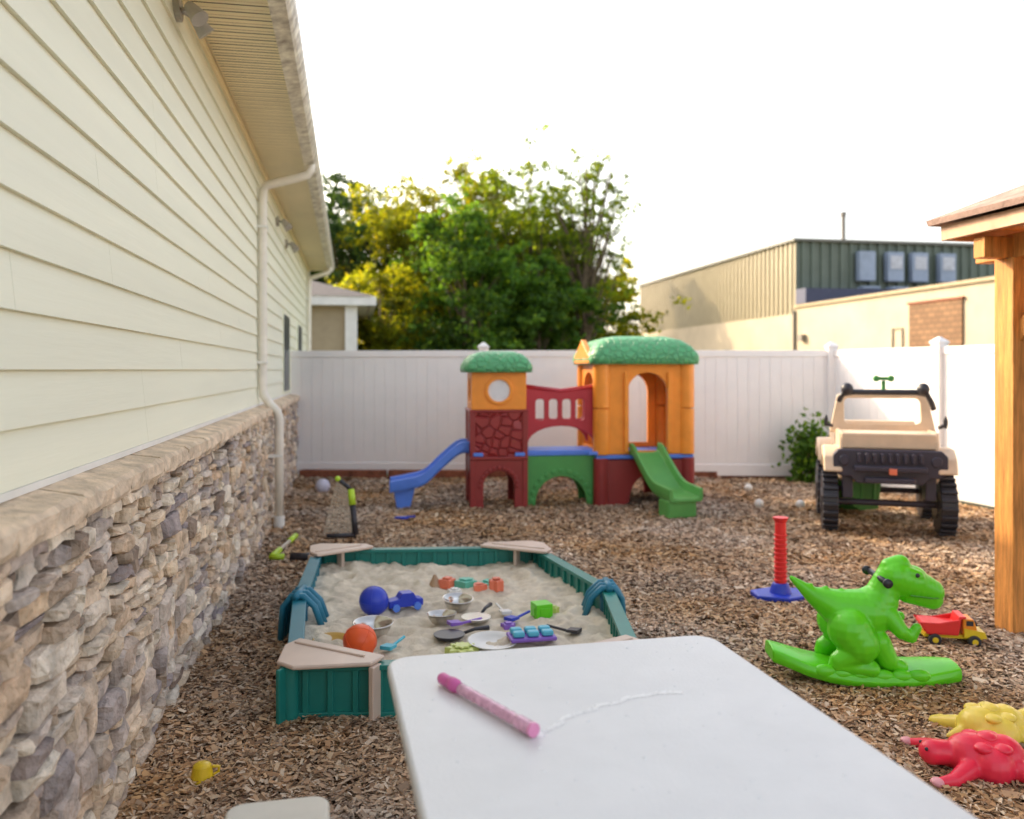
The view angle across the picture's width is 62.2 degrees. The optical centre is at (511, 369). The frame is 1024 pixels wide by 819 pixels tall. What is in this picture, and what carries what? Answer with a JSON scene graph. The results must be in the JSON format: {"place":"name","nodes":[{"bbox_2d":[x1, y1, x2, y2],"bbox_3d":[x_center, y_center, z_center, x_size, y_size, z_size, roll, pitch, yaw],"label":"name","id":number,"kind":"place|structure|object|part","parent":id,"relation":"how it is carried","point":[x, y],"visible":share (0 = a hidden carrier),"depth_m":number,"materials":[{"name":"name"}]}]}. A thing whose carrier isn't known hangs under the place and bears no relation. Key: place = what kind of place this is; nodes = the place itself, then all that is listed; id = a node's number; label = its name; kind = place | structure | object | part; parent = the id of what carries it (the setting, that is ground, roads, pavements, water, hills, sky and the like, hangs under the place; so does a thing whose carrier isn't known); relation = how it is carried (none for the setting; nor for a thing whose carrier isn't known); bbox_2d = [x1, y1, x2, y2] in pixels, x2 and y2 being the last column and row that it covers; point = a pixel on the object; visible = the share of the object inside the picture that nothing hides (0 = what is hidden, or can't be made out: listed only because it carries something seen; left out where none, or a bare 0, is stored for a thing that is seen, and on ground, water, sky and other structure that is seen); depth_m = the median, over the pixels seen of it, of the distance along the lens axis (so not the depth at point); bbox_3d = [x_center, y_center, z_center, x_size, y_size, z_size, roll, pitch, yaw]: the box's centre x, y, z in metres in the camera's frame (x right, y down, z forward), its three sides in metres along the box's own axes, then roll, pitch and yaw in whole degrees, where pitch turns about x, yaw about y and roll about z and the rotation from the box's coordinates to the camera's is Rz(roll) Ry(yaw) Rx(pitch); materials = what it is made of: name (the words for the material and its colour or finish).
{"place":"outdoors","nodes":[
{"label":"outdoors","id":0,"kind":"place"},
{"bbox_2d":[273,474,994,518],"bbox_3d":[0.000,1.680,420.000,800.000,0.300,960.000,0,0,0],"label":"ground","id":1,"kind":"structure","parent":0,"point":[975,504],"depth_m":9.63,"materials":[{"name":"wood chips"},{"name":"bark mulch"}]},
{"bbox_2d":[0,402,298,818],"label":"stone veneer","id":2,"kind":"object","parent":1,"relation":"on","point":[110,615],"visible":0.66,"depth_m":2.94,"materials":[{"name":"grey stone"}]},
{"bbox_2d":[0,394,299,564],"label":"stone cap","id":3,"kind":"object","parent":2,"relation":"on","point":[29,520],"visible":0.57,"depth_m":2.74,"materials":[{"name":"beige stone"}]},
{"bbox_2d":[0,392,290,502],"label":"starter flashing","id":4,"kind":"object","parent":3,"relation":"on","point":[20,491],"visible":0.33,"depth_m":3.06,"materials":[{"name":"beige metal"}]},
{"bbox_2d":[311,281,375,350],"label":"tan cottage","id":5,"kind":"structure","parent":1,"relation":"on","point":[337,313],"depth_m":21.36,"materials":[{"name":"paint"}]},
{"bbox_2d":[308,170,390,282],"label":"maple tree","id":6,"kind":"object","parent":1,"relation":"on","point":[337,178],"visible":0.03,"depth_m":34.82,"materials":[{"name":"green plant"}]},
{"bbox_2d":[309,189,399,341],"bbox_3d":[-6.431,-2.738,33.297,4.976,8.746,6.376,0,0,0],"label":"maple tree","id":7,"kind":"object","parent":1,"relation":"on","point":[357,256],"visible":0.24,"depth_m":31.85,"materials":[{"name":"green plant"}]},
{"bbox_2d":[333,261,444,350],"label":"ash tree","id":8,"kind":"object","parent":1,"relation":"on","point":[379,336],"visible":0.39,"depth_m":26.38,"materials":[{"name":"yellow plant"}]},
{"bbox_2d":[324,168,497,347],"bbox_3d":[-3.743,-2.978,31.029,6.172,9.226,6.252,0,0,-25],"label":"maple tree","id":9,"kind":"object","parent":1,"relation":"on","point":[387,221],"visible":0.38,"depth_m":30.21,"materials":[{"name":"green plant"}]},
{"bbox_2d":[386,186,537,350],"bbox_3d":[-1.788,-2.048,26.994,5.296,7.365,5.191,0,0,0],"label":"oak tree","id":10,"kind":"object","parent":1,"relation":"on","point":[463,259],"visible":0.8,"depth_m":26.35,"materials":[{"name":"green plant"}]},
{"bbox_2d":[392,148,536,346],"bbox_3d":[-2.090,-3.378,31.992,6.211,10.027,6.826,0,0,0],"label":"maple tree","id":11,"kind":"object","parent":1,"relation":"on","point":[462,168],"visible":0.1,"depth_m":31.54,"materials":[{"name":"green plant"}]},
{"bbox_2d":[434,210,605,331],"bbox_3d":[-0.022,-2.353,33.826,7.777,7.976,6.944,0,0,33],"label":"oak tree","id":12,"kind":"object","parent":1,"relation":"on","point":[442,308],"visible":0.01,"depth_m":32.65,"materials":[{"name":"green plant"}]},
{"bbox_2d":[449,124,591,341],"bbox_3d":[0.459,-3.349,30.165,5.662,9.972,5.182,0,0,-41],"label":"locust tree","id":13,"kind":"object","parent":1,"relation":"on","point":[529,232],"visible":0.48,"depth_m":29.30,"materials":[{"name":"green plant"}]},
{"bbox_2d":[497,204,598,257],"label":"maple tree","id":14,"kind":"object","parent":1,"relation":"on","point":[541,228],"depth_m":57.49,"materials":[{"name":"green plant"}]},
{"bbox_2d":[468,248,631,350],"bbox_3d":[0.879,-1.199,27.853,4.398,5.667,4.791,0,0,-43],"label":"ash tree","id":15,"kind":"object","parent":1,"relation":"on","point":[547,303],"visible":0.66,"depth_m":27.29,"materials":[{"name":"green plant"}]},
{"bbox_2d":[115,476,1023,818],"bbox_3d":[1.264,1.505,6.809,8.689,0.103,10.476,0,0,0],"label":"wood mulch","id":16,"kind":"object","parent":1,"relation":"on","point":[165,778],"visible":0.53,"depth_m":5.20,"materials":[{"name":"brown wood"}]},
{"bbox_2d":[189,760,219,784],"bbox_3d":[-1.150,1.488,3.150,0.096,0.067,0.096,0,0,21],"label":"yellow toy cup","id":17,"kind":"object","parent":16,"relation":"on","point":[202,770],"visible":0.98,"depth_m":3.13,"materials":[{"name":"plastic"}]},
{"bbox_2d":[224,796,329,818],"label":"bench","id":18,"kind":"object","parent":16,"relation":"on","point":[314,807],"visible":1,"depth_m":2.08,"materials":[{"name":"plastic"}]},
{"bbox_2d":[269,476,358,560],"bbox_3d":[-1.668,1.240,7.218,0.572,0.551,1.106,0,0,0],"label":"sports goal","id":19,"kind":"object","parent":16,"relation":"on","point":[275,554],"visible":0.98,"depth_m":7.64,"materials":[{"name":"black plastic"}]},
{"bbox_2d":[315,479,329,491],"bbox_3d":[-2.340,1.440,10.500,0.184,0.184,0.184,0,0,0],"label":"white ball","id":20,"kind":"object","parent":16,"relation":"on","point":[322,485],"visible":0.91,"depth_m":10.44,"materials":[{"name":"white plastic"}]},
{"bbox_2d":[394,516,415,518],"bbox_3d":[-1.084,1.495,8.600,0.210,0.029,0.079,0,0,0],"label":"blue toy shovel","id":21,"kind":"object","parent":16,"relation":"on","point":[402,517],"visible":1,"depth_m":8.58,"materials":[{"name":"plastic"}]},
{"bbox_2d":[276,541,637,726],"bbox_3d":[-0.395,1.384,4.919,2.125,0.292,2.650,0,0,0],"label":"sandbox","id":22,"kind":"object","parent":16,"relation":"on","point":[322,674],"visible":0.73,"depth_m":4.87,"materials":[{"name":"beige sand"}]},
{"bbox_2d":[312,632,344,639],"bbox_3d":[-0.940,1.415,4.420,0.194,0.035,0.194,1,2,0],"label":"wooden dish","id":23,"kind":"object","parent":22,"relation":"on","point":[337,635],"visible":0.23,"depth_m":4.50,"materials":[{"name":"yellow wood"}]},
{"bbox_2d":[343,624,376,652],"bbox_3d":[-0.745,1.330,4.160,0.164,0.164,0.164,0,0,-43],"label":"orange ball","id":24,"kind":"object","parent":22,"relation":"on","point":[362,637],"visible":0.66,"depth_m":4.11,"materials":[{"name":"plastic"}]},
{"bbox_2d":[352,615,393,638],"bbox_3d":[-0.729,1.366,4.458,0.216,0.085,0.216,1,2,0],"label":"steel bowl","id":25,"kind":"object","parent":22,"relation":"on","point":[380,625],"visible":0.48,"depth_m":4.53,"materials":[{"name":"silver metal"}]},
{"bbox_2d":[359,586,388,614],"bbox_3d":[-0.800,1.339,4.920,0.172,0.172,0.172,0,0,0],"label":"blue ball","id":26,"kind":"object","parent":22,"relation":"on","point":[373,600],"visible":0.93,"depth_m":4.86,"materials":[{"name":"plastic"}]},
{"bbox_2d":[380,635,404,650],"bbox_3d":[-0.589,1.375,4.268,0.060,0.027,0.200,0,0,21],"label":"sand shovel","id":27,"kind":"object","parent":22,"relation":"on","point":[388,646],"visible":1,"depth_m":4.20,"materials":[{"name":"blue plastic"}]},
{"bbox_2d":[388,590,422,612],"bbox_3d":[-0.635,1.364,5.022,0.210,0.100,0.110,0,0,-25],"label":"toy car","id":28,"kind":"object","parent":22,"relation":"on","point":[403,598],"visible":0.92,"depth_m":4.99,"materials":[{"name":"blue plastic"}]},
{"bbox_2d":[429,574,439,587],"bbox_3d":[-0.500,1.367,5.500,0.090,0.080,0.090,0,0,0],"label":"sand cone","id":29,"kind":"object","parent":22,"relation":"on","point":[433,583],"visible":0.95,"depth_m":5.48,"materials":[{"name":"beige sand"}]},
{"bbox_2d":[426,609,456,625],"bbox_3d":[-0.391,1.385,4.722,0.173,0.065,0.173,-1,-3,0],"label":"steel bowl","id":30,"kind":"object","parent":22,"relation":"on","point":[439,617],"visible":0.94,"depth_m":4.69,"materials":[{"name":"silver metal"}]},
{"bbox_2d":[438,576,455,589],"bbox_3d":[-0.420,1.378,5.500,0.084,0.072,0.084,0,0,28],"label":"sand mould","id":31,"kind":"object","parent":22,"relation":"on","point":[446,582],"visible":0.93,"depth_m":5.47,"materials":[{"name":"orange plastic"}]},
{"bbox_2d":[447,587,461,592],"bbox_3d":[-0.360,1.396,5.320,0.094,0.060,0.091,0,0,0],"label":"sand mould","id":32,"kind":"object","parent":22,"relation":"on","point":[453,589],"visible":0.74,"depth_m":5.30,"materials":[{"name":"white plastic"}]},
{"bbox_2d":[442,592,473,612],"bbox_3d":[-0.318,1.376,4.976,0.184,0.080,0.184,3,6,0],"label":"steel bowl","id":33,"kind":"object","parent":22,"relation":"on","point":[459,602],"visible":0.91,"depth_m":5.01,"materials":[{"name":"silver metal"}]},
{"bbox_2d":[433,625,489,640],"bbox_3d":[-0.266,1.388,4.493,0.303,0.043,0.166,0,0,-20],"label":"toy frying pan","id":34,"kind":"object","parent":22,"relation":"on","point":[449,635],"visible":1,"depth_m":4.47,"materials":[{"name":"black plastic"}]},
{"bbox_2d":[445,641,479,653],"bbox_3d":[-0.250,1.410,4.250,0.161,0.072,0.161,0,0,-24],"label":"sand mould","id":35,"kind":"object","parent":22,"relation":"on","point":[458,647],"visible":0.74,"depth_m":4.23,"materials":[{"name":"green plastic"}]},
{"bbox_2d":[447,617,481,626],"bbox_3d":[-0.254,1.375,4.635,0.200,0.027,0.060,0,0,-29],"label":"sand shovel","id":36,"kind":"object","parent":22,"relation":"on","point":[451,623],"visible":1,"depth_m":4.59,"materials":[{"name":"purple plastic"}]},
{"bbox_2d":[454,577,476,588],"bbox_3d":[-0.300,1.386,5.513,0.148,0.060,0.142,0,0,0],"label":"sand mould","id":37,"kind":"object","parent":22,"relation":"on","point":[465,582],"visible":0.88,"depth_m":5.48,"materials":[{"name":"green plastic"}]},
{"bbox_2d":[461,602,492,622],"bbox_3d":[-0.177,1.369,4.784,0.166,0.043,0.303,0,0,20],"label":"toy frying pan","id":38,"kind":"object","parent":22,"relation":"on","point":[486,617],"visible":0.97,"depth_m":4.72,"materials":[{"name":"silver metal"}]},
{"bbox_2d":[473,582,486,591],"bbox_3d":[-0.201,1.374,5.380,0.089,0.048,0.093,0,0,0],"label":"sand mould","id":39,"kind":"object","parent":22,"relation":"on","point":[479,586],"visible":1,"depth_m":5.35,"materials":[{"name":"orange plastic"}]},
{"bbox_2d":[481,579,488,585],"bbox_3d":[-0.151,1.404,5.544,0.139,0.060,0.134,0,0,0],"label":"sand mould","id":40,"kind":"object","parent":22,"relation":"on","point":[485,581],"visible":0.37,"depth_m":5.52,"materials":[{"name":"green plastic"}]},
{"bbox_2d":[467,631,516,650],"bbox_3d":[-0.100,1.395,4.329,0.259,0.035,0.259,1,3,0],"label":"plate","id":41,"kind":"object","parent":22,"relation":"on","point":[479,640],"visible":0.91,"depth_m":4.38,"materials":[{"name":"white plastic"}]},
{"bbox_2d":[489,577,503,591],"bbox_3d":[-0.100,1.363,5.400,0.096,0.085,0.103,0,0,0],"label":"sand mould","id":42,"kind":"object","parent":22,"relation":"on","point":[496,584],"visible":1,"depth_m":5.37,"materials":[{"name":"orange plastic"}]},
{"bbox_2d":[495,603,511,614],"bbox_3d":[-0.060,1.375,4.879,0.060,0.027,0.200,0,0,-19],"label":"sand shovel","id":43,"kind":"object","parent":22,"relation":"on","point":[501,611],"visible":1,"depth_m":4.80,"materials":[{"name":"white plastic"}]},
{"bbox_2d":[500,621,514,629],"bbox_3d":[-0.022,1.396,4.622,0.082,0.048,0.082,0,0,0],"label":"sand mould","id":44,"kind":"object","parent":22,"relation":"on","point":[506,625],"visible":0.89,"depth_m":4.60,"materials":[{"name":"purple plastic"}]},
{"bbox_2d":[504,610,529,621],"bbox_3d":[0.039,1.384,4.774,0.060,0.027,0.200,0,0,38],"label":"sand shovel","id":45,"kind":"object","parent":22,"relation":"on","point":[512,618],"visible":0.98,"depth_m":4.72,"materials":[{"name":"blue plastic"}]},
{"bbox_2d":[506,625,556,642],"bbox_3d":[0.100,1.354,4.360,0.240,0.050,0.140,0,0,-12],"label":"toy tray","id":46,"kind":"object","parent":22,"relation":"on","point":[530,634],"visible":1,"depth_m":4.31,"materials":[{"name":"purple plastic"}]},
{"bbox_2d":[531,600,552,618],"bbox_3d":[0.170,1.383,4.880,0.112,0.090,0.112,0,0,-20],"label":"toy block","id":47,"kind":"object","parent":22,"relation":"on","point":[542,608],"depth_m":4.84,"materials":[{"name":"plastic"}]},
{"bbox_2d":[553,605,558,612],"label":"sand mould","id":48,"kind":"object","parent":22,"relation":"on","point":[555,608],"visible":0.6,"depth_m":4.96,"materials":[{"name":"plastic"}]},
{"bbox_2d":[547,624,581,633],"bbox_3d":[0.274,1.393,4.566,0.200,0.027,0.060,0,0,31],"label":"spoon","id":49,"kind":"object","parent":22,"relation":"on","point":[575,630],"visible":0.85,"depth_m":4.53,"materials":[{"name":"black plastic"}]},
{"bbox_2d":[299,469,791,478],"bbox_3d":[1.019,1.470,11.923,8.010,0.120,0.166,0,0,0],"label":"timber edging","id":50,"kind":"object","parent":16,"relation":"on","point":[312,473],"visible":0.27,"depth_m":11.88,"materials":[{"name":"brown wood"}]},
{"bbox_2d":[389,336,702,518],"bbox_3d":[0.392,0.570,9.437,3.472,1.920,1.970,0,0,-8],"label":"climbing playhouse","id":51,"kind":"object","parent":16,"relation":"on","point":[604,461],"visible":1,"depth_m":9.46,"materials":[{"name":"orange plastic"}]},
{"bbox_2d":[488,380,509,401],"bbox_3d":[-0.143,0.230,9.315,0.240,0.240,0.010,0,0,-7],"label":"porthole window","id":52,"kind":"structure","parent":51,"relation":"in","point":[499,390],"depth_m":9.31,"materials":[{"name":"white plastic"}]},
{"bbox_2d":[291,337,994,506],"bbox_3d":[4.086,0.573,8.473,5.366,1.915,15.314,0,0,-44],"label":"vinyl fence","id":53,"kind":"object","parent":16,"relation":"on","point":[381,410],"visible":0.5,"depth_m":11.85,"materials":[{"name":"white plastic"}]},
{"bbox_2d":[388,636,976,818],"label":"folding table","id":54,"kind":"object","parent":16,"relation":"on","point":[690,727],"visible":0.97,"depth_m":1.77,"materials":[{"name":"plastic"}]},
{"bbox_2d":[437,672,539,737],"bbox_3d":[-0.065,0.763,1.952,0.033,0.033,0.381,0,0,-36],"label":"bubble wand","id":55,"kind":"object","parent":54,"relation":"on","point":[527,726],"visible":1,"depth_m":1.91,"materials":[{"name":"pink plastic"}]},
{"bbox_2d":[744,484,751,490],"bbox_3d":[2.950,1.475,10.600,0.102,0.102,0.102,0,0,0],"label":"white ball","id":56,"kind":"object","parent":16,"relation":"on","point":[747,487],"visible":0.88,"depth_m":10.56,"materials":[{"name":"plastic"}]},
{"bbox_2d":[754,499,763,506],"bbox_3d":[2.720,1.475,9.350,0.102,0.102,0.102,0,0,0],"label":"white ball","id":57,"kind":"object","parent":16,"relation":"on","point":[758,502],"visible":0.91,"depth_m":9.32,"materials":[{"name":"plastic"}]},
{"bbox_2d":[750,516,804,602],"bbox_3d":[1.796,1.250,5.656,0.388,0.535,0.307,0,0,-10],"label":"toy tee","id":58,"kind":"object","parent":16,"relation":"on","point":[779,589],"visible":0.96,"depth_m":5.62,"materials":[{"name":"red plastic"}]},
{"bbox_2d":[771,384,829,483],"bbox_3d":[4.016,0.878,11.429,0.882,1.390,0.714,0,0,36],"label":"vine shrub","id":59,"kind":"object","parent":16,"relation":"on","point":[805,458],"visible":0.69,"depth_m":11.35,"materials":[{"name":"green plant"}]},
{"bbox_2d":[796,500,804,507],"bbox_3d":[3.160,1.475,9.300,0.102,0.102,0.102,0,0,0],"label":"white ball","id":60,"kind":"object","parent":16,"relation":"on","point":[800,503],"visible":0.81,"depth_m":9.26,"materials":[{"name":"plastic"}]},
{"bbox_2d":[765,555,961,688],"bbox_3d":[1.718,1.215,4.180,0.895,0.611,0.385,0,0,3],"label":"dinosaur rocker","id":61,"kind":"object","parent":16,"relation":"on","point":[853,646],"visible":1,"depth_m":4.08,"materials":[{"name":"plastic"}]},
{"bbox_2d":[815,375,958,536],"bbox_3d":[3.640,0.792,8.415,1.150,1.475,1.748,0,0,17],"label":"toy truck","id":62,"kind":"object","parent":16,"relation":"on","point":[859,463],"visible":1,"depth_m":7.82,"materials":[{"name":"beige plastic"}]},
{"bbox_2d":[913,610,986,646],"bbox_3d":[2.433,1.435,4.721,0.343,0.165,0.172,0,0,12],"label":"toy dump truck","id":63,"kind":"object","parent":16,"relation":"on","point":[957,624],"visible":0.99,"depth_m":4.66,"materials":[{"name":"red plastic"}]},
{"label":"windows","id":64,"kind":"part","parent":63,"relation":"part of","materials":[{"name":"black plastic"}]},
{"bbox_2d":[900,729,1023,787],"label":"dinosaur","id":65,"kind":"object","parent":16,"relation":"on","point":[966,755],"visible":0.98,"depth_m":3.15,"materials":[{"name":"red plastic"}]},
{"bbox_2d":[926,185,1023,635],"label":"wooden pavilion","id":66,"kind":"structure","parent":16,"relation":"on","point":[992,228],"depth_m":4.88,"materials":[{"name":"brown wood"}]},
{"bbox_2d":[928,701,1023,742],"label":"dinosaur","id":67,"kind":"object","parent":16,"relation":"on","point":[1006,719],"visible":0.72,"depth_m":3.46,"materials":[{"name":"yellow plastic"}]},
{"bbox_2d":[527,137,648,342],"bbox_3d":[2.702,-3.026,28.999,3.652,9.326,3.878,0,0,40],"label":"locust tree","id":68,"kind":"object","parent":1,"relation":"on","point":[586,258],"visible":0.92,"depth_m":28.78,"materials":[{"name":"green plant"}]},
{"bbox_2d":[547,269,644,349],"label":"ash tree","id":69,"kind":"object","parent":1,"relation":"on","point":[617,320],"visible":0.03,"depth_m":30.74,"materials":[{"name":"green plant"}]},
{"bbox_2d":[578,257,691,344],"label":"ash tree","id":70,"kind":"object","parent":1,"relation":"on","point":[623,274],"visible":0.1,"depth_m":31.09,"materials":[{"name":"green plant"}]},
{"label":"house walls","id":71,"kind":"object","parent":1,"relation":"on","visible":0},
{"bbox_2d":[0,0,307,493],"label":"lap siding","id":72,"kind":"object","parent":71,"relation":"attached to","point":[132,179],"visible":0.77,"depth_m":3.40,"materials":[{"name":"paint"}]},
{"bbox_2d":[172,0,213,38],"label":"flood lamp","id":73,"kind":"object","parent":72,"relation":"attached to","point":[198,16],"visible":0.96,"depth_m":4.36,"materials":[{"name":"metal"}]},
{"bbox_2d":[275,216,292,231],"bbox_3d":[-2.721,-1.745,10.129,0.189,0.171,0.291,0,0,-10],"label":"flood lamp","id":74,"kind":"object","parent":72,"relation":"attached to","point":[287,226],"visible":0.97,"depth_m":10.05,"materials":[{"name":"metal"}]},
{"bbox_2d":[282,310,288,394],"bbox_3d":[-3.052,-0.220,11.441,0.031,1.100,0.980,0,0,-11],"label":"window frame","id":75,"kind":"object","parent":72,"relation":"attached to","point":[286,314],"visible":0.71,"depth_m":10.96,"materials":[{"name":"beige plastic"}]},
{"bbox_2d":[284,314,289,390],"bbox_3d":[-3.034,-0.220,11.444,0.010,1.000,0.880,0,0,-10],"label":"window glass","id":76,"kind":"object","parent":75,"relation":"in","point":[286,353],"visible":1,"depth_m":11.32,"materials":[{"name":"grey glass"}]},
{"bbox_2d":[285,239,298,252],"bbox_3d":[-2.958,-1.665,11.407,0.189,0.171,0.291,0,0,-10],"label":"flood lamp","id":77,"kind":"object","parent":72,"relation":"attached to","point":[294,247],"visible":0.98,"depth_m":11.33,"materials":[{"name":"metal"}]},
{"bbox_2d":[296,322,301,350],"bbox_3d":[-3.561,-0.220,14.194,0.031,1.100,0.980,0,0,-11],"label":"window frame","id":78,"kind":"object","parent":72,"relation":"attached to","point":[299,324],"visible":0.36,"depth_m":13.71,"materials":[{"name":"beige plastic"}]},
{"bbox_2d":[298,325,301,350],"bbox_3d":[-3.544,-0.220,14.197,0.011,1.000,0.880,0,0,-10],"label":"window glass","id":79,"kind":"object","parent":78,"relation":"in","point":[299,338],"visible":0.36,"depth_m":13.97,"materials":[{"name":"grey glass"}]},
{"bbox_2d":[182,0,308,270],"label":"soffit channel","id":80,"kind":"object","parent":71,"relation":"attached to","point":[205,48],"visible":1,"depth_m":6.51,"materials":[{"name":"beige metal"}]},
{"bbox_2d":[192,0,322,263],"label":"roof","id":81,"kind":"structure","parent":71,"relation":"on","point":[305,236],"depth_m":6.76,"materials":[{"name":"beige metal"}]},
{"bbox_2d":[187,0,326,270],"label":"soffit","id":82,"kind":"structure","parent":81,"relation":"attached to","point":[278,139],"depth_m":6.26,"materials":[{"name":"plastic"}]},
{"bbox_2d":[267,0,333,271],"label":"gutter","id":83,"kind":"object","parent":81,"relation":"attached to","point":[285,21],"visible":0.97,"depth_m":6.21,"materials":[{"name":"beige metal"}]},
{"bbox_2d":[257,225,284,528],"bbox_3d":[-2.322,0.074,8.169,0.262,2.912,0.110,0,0,-10],"label":"spout bracket","id":84,"kind":"object","parent":71,"relation":"attached to","point":[279,522],"visible":0.76,"depth_m":8.13,"materials":[{"name":"beige metal"}]},
{"bbox_2d":[258,164,314,516],"bbox_3d":[-2.175,-0.300,8.196,0.535,3.420,0.086,0,0,-10],"label":"downspout","id":85,"kind":"object","parent":84,"relation":"attached to","point":[264,188],"visible":0.97,"depth_m":8.13,"materials":[{"name":"paint"}]},
{"bbox_2d":[307,267,331,350],"bbox_3d":[-3.728,-0.300,16.451,0.485,3.420,0.086,0,0,-10],"label":"downspout","id":86,"kind":"object","parent":71,"relation":"attached to","point":[319,275],"visible":0.58,"depth_m":16.38,"materials":[{"name":"paint"}]},
{"bbox_2d":[296,0,1023,332],"label":"sky","id":87,"kind":"structure","parent":0,"point":[743,126],"materials":[{"name":"white"}]},
{"bbox_2d":[637,212,994,349],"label":"metal warehouse","id":88,"kind":"structure","parent":0,"point":[843,293],"depth_m":40.61,"materials":[{"name":"beige metal"}]}
]}

